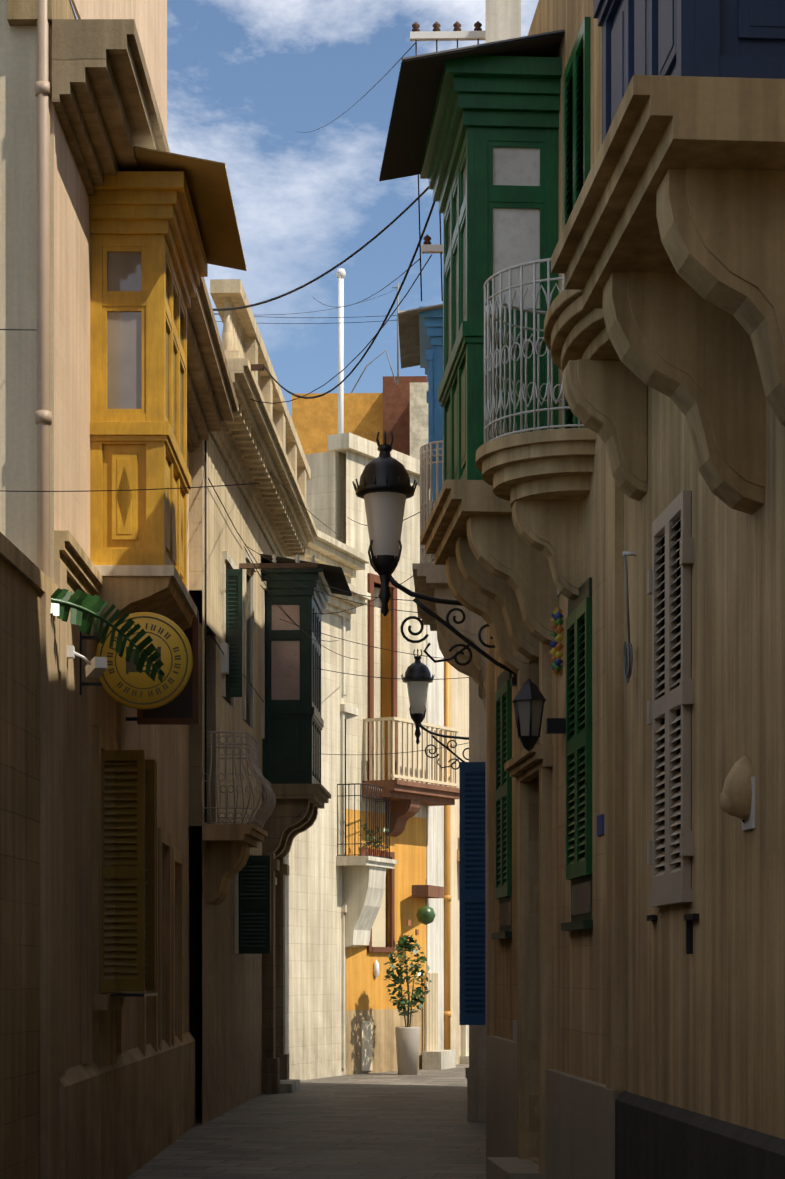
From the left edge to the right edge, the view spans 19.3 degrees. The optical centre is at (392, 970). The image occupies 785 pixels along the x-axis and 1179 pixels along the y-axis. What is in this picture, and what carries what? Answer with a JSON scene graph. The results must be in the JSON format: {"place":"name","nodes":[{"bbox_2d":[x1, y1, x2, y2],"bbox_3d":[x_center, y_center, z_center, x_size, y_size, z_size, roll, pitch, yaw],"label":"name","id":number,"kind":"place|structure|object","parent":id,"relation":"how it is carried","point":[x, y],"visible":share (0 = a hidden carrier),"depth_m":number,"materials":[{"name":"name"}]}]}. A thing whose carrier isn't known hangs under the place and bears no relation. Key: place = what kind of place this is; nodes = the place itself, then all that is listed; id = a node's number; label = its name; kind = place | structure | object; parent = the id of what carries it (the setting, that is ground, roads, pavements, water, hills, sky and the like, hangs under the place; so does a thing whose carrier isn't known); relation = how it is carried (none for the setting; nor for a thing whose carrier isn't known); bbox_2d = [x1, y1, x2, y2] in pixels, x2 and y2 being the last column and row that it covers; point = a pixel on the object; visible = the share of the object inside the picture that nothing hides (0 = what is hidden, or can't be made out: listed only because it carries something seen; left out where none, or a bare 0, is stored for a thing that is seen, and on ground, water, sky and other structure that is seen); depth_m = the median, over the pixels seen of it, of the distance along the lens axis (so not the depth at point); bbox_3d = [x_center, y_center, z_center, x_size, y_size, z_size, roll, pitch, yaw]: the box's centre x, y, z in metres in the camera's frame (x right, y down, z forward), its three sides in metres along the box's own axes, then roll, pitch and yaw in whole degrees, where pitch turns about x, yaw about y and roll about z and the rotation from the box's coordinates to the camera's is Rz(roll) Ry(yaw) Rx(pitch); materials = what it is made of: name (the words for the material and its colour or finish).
{"place":"outdoors","nodes":[
{"label":"outdoors","id":0,"kind":"place"},
{"bbox_2d":[50,588,164,681],"bbox_3d":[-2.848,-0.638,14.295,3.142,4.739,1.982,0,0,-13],"label":"leaf","id":1,"kind":"object","parent":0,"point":[82,605],"visible":0.9,"depth_m":15.39,"materials":[{"name":"green plant"}]},
{"bbox_2d":[7,0,237,1178],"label":"house","id":2,"kind":"structure","parent":0,"point":[125,1074],"depth_m":17.28,"materials":[{"name":"beige stone"}]},
{"bbox_2d":[189,364,264,589],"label":"building","id":3,"kind":"structure","parent":0,"point":[195,526],"depth_m":25.81,"materials":[{"name":"beige stone"}]},
{"bbox_2d":[70,0,538,417],"label":"sky","id":4,"kind":"structure","parent":0,"point":[244,76],"materials":[{"name":"blue"}]},
{"bbox_2d":[127,1064,485,1178],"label":"street paving","id":5,"kind":"structure","parent":0,"point":[388,1125],"depth_m":24.04,"materials":[{"name":"grey stone"}]},
{"bbox_2d":[0,532,58,1178],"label":"building","id":6,"kind":"structure","parent":5,"relation":"on","point":[29,885],"depth_m":14.60,"materials":[{"name":"beige stone"}]},
{"bbox_2d":[0,0,166,581],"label":"building","id":7,"kind":"structure","parent":5,"relation":"on","point":[26,286],"depth_m":15.51,"materials":[{"name":"beige stone"}]},
{"bbox_2d":[67,646,107,677],"bbox_3d":[-2.163,-2.170,16.136,0.268,0.202,0.246,0,0,-25],"label":"spotlight","id":8,"kind":"object","parent":7,"relation":"attached to","point":[96,667],"visible":0.96,"depth_m":16.10,"materials":[{"name":"white metal"}]},
{"bbox_2d":[80,612,192,709],"bbox_3d":[-1.867,-2.262,16.794,0.824,0.714,0.046,0,0,0],"label":"hanging sign","id":9,"kind":"object","parent":7,"relation":"attached to","point":[123,681],"visible":0.79,"depth_m":16.77,"materials":[{"name":"yellow metal"}]},
{"bbox_2d":[126,610,198,724],"bbox_3d":[-1.960,-2.571,19.502,0.639,0.964,0.060,0,0,0],"label":"brown signboard","id":10,"kind":"object","parent":7,"relation":"attached to","point":[182,708],"visible":0.38,"depth_m":19.48},
{"bbox_2d":[89,145,246,642],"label":"enclosed balcony","id":11,"kind":"structure","parent":7,"relation":"attached to","point":[164,231],"depth_m":17.38,"materials":[{"name":"yellow wood"}]},
{"bbox_2d":[0,43,468,754],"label":"wires","id":12,"kind":"object","parent":7,"relation":"attached to","point":[386,319],"visible":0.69,"depth_m":23.97,"materials":[{"name":"black rubber"}]},
{"bbox_2d":[189,279,317,1124],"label":"house","id":13,"kind":"structure","parent":5,"relation":"on","point":[237,983],"depth_m":28.56,"materials":[{"name":"beige stone"}]},
{"bbox_2d":[201,731,275,905],"bbox_3d":[-1.749,-1.732,26.602,0.710,1.929,1.785,0,0,3],"label":"balcony","id":14,"kind":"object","parent":13,"relation":"attached to","point":[228,846],"visible":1,"depth_m":26.15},
{"bbox_2d":[260,554,351,857],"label":"enclosed balcony","id":15,"kind":"structure","parent":13,"relation":"attached to","point":[291,751],"depth_m":32.49,"materials":[{"name":"green wood"}]},
{"bbox_2d":[305,432,425,1074],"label":"house","id":16,"kind":"structure","parent":5,"relation":"on","point":[374,1018],"depth_m":39.19,"materials":[{"name":"beige stone"}]},
{"bbox_2d":[336,268,345,433],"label":"flag pole","id":17,"kind":"object","parent":16,"relation":"on","point":[340,273],"visible":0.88,"depth_m":43.84,"materials":[{"name":"metal"}]},
{"bbox_2d":[292,376,432,562],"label":"roof blocks","id":18,"kind":"structure","parent":16,"relation":"on","point":[400,411],"depth_m":49.87,"materials":[{"name":"orange paint"}]},
{"bbox_2d":[351,282,403,392],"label":"antenna","id":19,"kind":"object","parent":18,"relation":"on","point":[398,287],"visible":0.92,"depth_m":45.84,"materials":[{"name":"metal"}]},
{"bbox_2d":[336,783,396,947],"bbox_3d":[-0.432,-1.730,38.418,0.569,2.694,1.470,0,0,19],"label":"balcony","id":20,"kind":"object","parent":16,"relation":"attached to","point":[363,879],"visible":0.9,"depth_m":38.07,"materials":[{"name":"beige stone"}]},
{"bbox_2d":[384,935,431,1074],"bbox_3d":[0.251,0.558,38.414,0.834,2.349,0.826,0,0,2],"label":"planter tree","id":21,"kind":"object","parent":5,"relation":"on","point":[407,1042],"visible":0.98,"depth_m":38.27,"materials":[{"name":"green plant"}]},
{"bbox_2d":[407,625,468,1069],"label":"house","id":22,"kind":"structure","parent":5,"relation":"on","point":[446,1033],"depth_m":41.59,"materials":[{"name":"beige stone"}]},
{"bbox_2d":[362,717,458,836],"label":"balcony","id":23,"kind":"structure","parent":22,"relation":"attached to","point":[408,798],"depth_m":39.21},
{"bbox_2d":[465,677,484,1120],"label":"building","id":24,"kind":"structure","parent":5,"relation":"on","point":[475,1073],"depth_m":26.48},
{"bbox_2d":[398,304,442,500],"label":"enclosed balcony","id":25,"kind":"structure","parent":24,"relation":"attached to","point":[421,336],"depth_m":27.43,"materials":[{"name":"blue wood"}]},
{"bbox_2d":[401,649,468,769],"bbox_3d":[0.725,-3.823,34.301,1.202,1.950,0.501,0,0,1],"label":"street lamp","id":26,"kind":"object","parent":24,"relation":"attached to","point":[417,689],"visible":0.9,"depth_m":34.23,"materials":[{"name":"black metal"}]},
{"bbox_2d":[459,0,520,1174],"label":"house","id":27,"kind":"structure","parent":5,"relation":"on","point":[502,19],"depth_m":21.39,"materials":[{"name":"beige stone"}]},
{"bbox_2d":[410,21,484,300],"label":"insulator brackets","id":28,"kind":"object","parent":27,"relation":"attached to","point":[436,34],"visible":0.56,"depth_m":20.01,"materials":[{"name":"metal"}]},
{"bbox_2d":[412,441,484,706],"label":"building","id":29,"kind":"structure","parent":27,"relation":"attached to","point":[430,577],"depth_m":20.30,"materials":[{"name":"beige stone"}]},
{"bbox_2d":[263,530,370,1080],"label":"house","id":30,"kind":"structure","parent":0,"point":[315,993],"depth_m":37.24,"materials":[{"name":"beige stone"}]},
{"bbox_2d":[486,0,623,1178],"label":"house","id":31,"kind":"structure","parent":0,"point":[555,924],"depth_m":15.02,"materials":[{"name":"stone"}]},
{"bbox_2d":[352,430,516,685],"bbox_3d":[0.325,-3.183,17.768,1.272,1.950,0.501,0,0,-4],"label":"street lamp","id":32,"kind":"object","parent":31,"relation":"attached to","point":[384,489],"visible":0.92,"depth_m":17.66,"materials":[{"name":"black metal"}]},
{"bbox_2d":[379,29,564,672],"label":"enclosed balcony","id":33,"kind":"structure","parent":31,"relation":"attached to","point":[473,134],"depth_m":15.54,"materials":[{"name":"green wood"}]},
{"bbox_2d":[476,258,595,599],"bbox_3d":[0.862,-3.453,14.583,0.668,2.188,1.320,0,0,-4],"label":"balcony","id":34,"kind":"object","parent":31,"relation":"attached to","point":[537,477],"visible":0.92,"depth_m":14.36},
{"bbox_2d":[615,386,784,1178],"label":"house","id":35,"kind":"structure","parent":0,"point":[701,1095],"depth_m":10.81,"materials":[{"name":"stone"}]},
{"bbox_2d":[544,289,647,500],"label":"stone corbel","id":36,"kind":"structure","parent":35,"relation":"attached to","point":[605,391],"depth_m":12.22,"materials":[{"name":"beige stone"}]},
{"bbox_2d":[551,0,784,514],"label":"balcony","id":37,"kind":"structure","parent":35,"relation":"attached to","point":[668,256],"depth_m":8.46,"materials":[{"name":"beige stone"}]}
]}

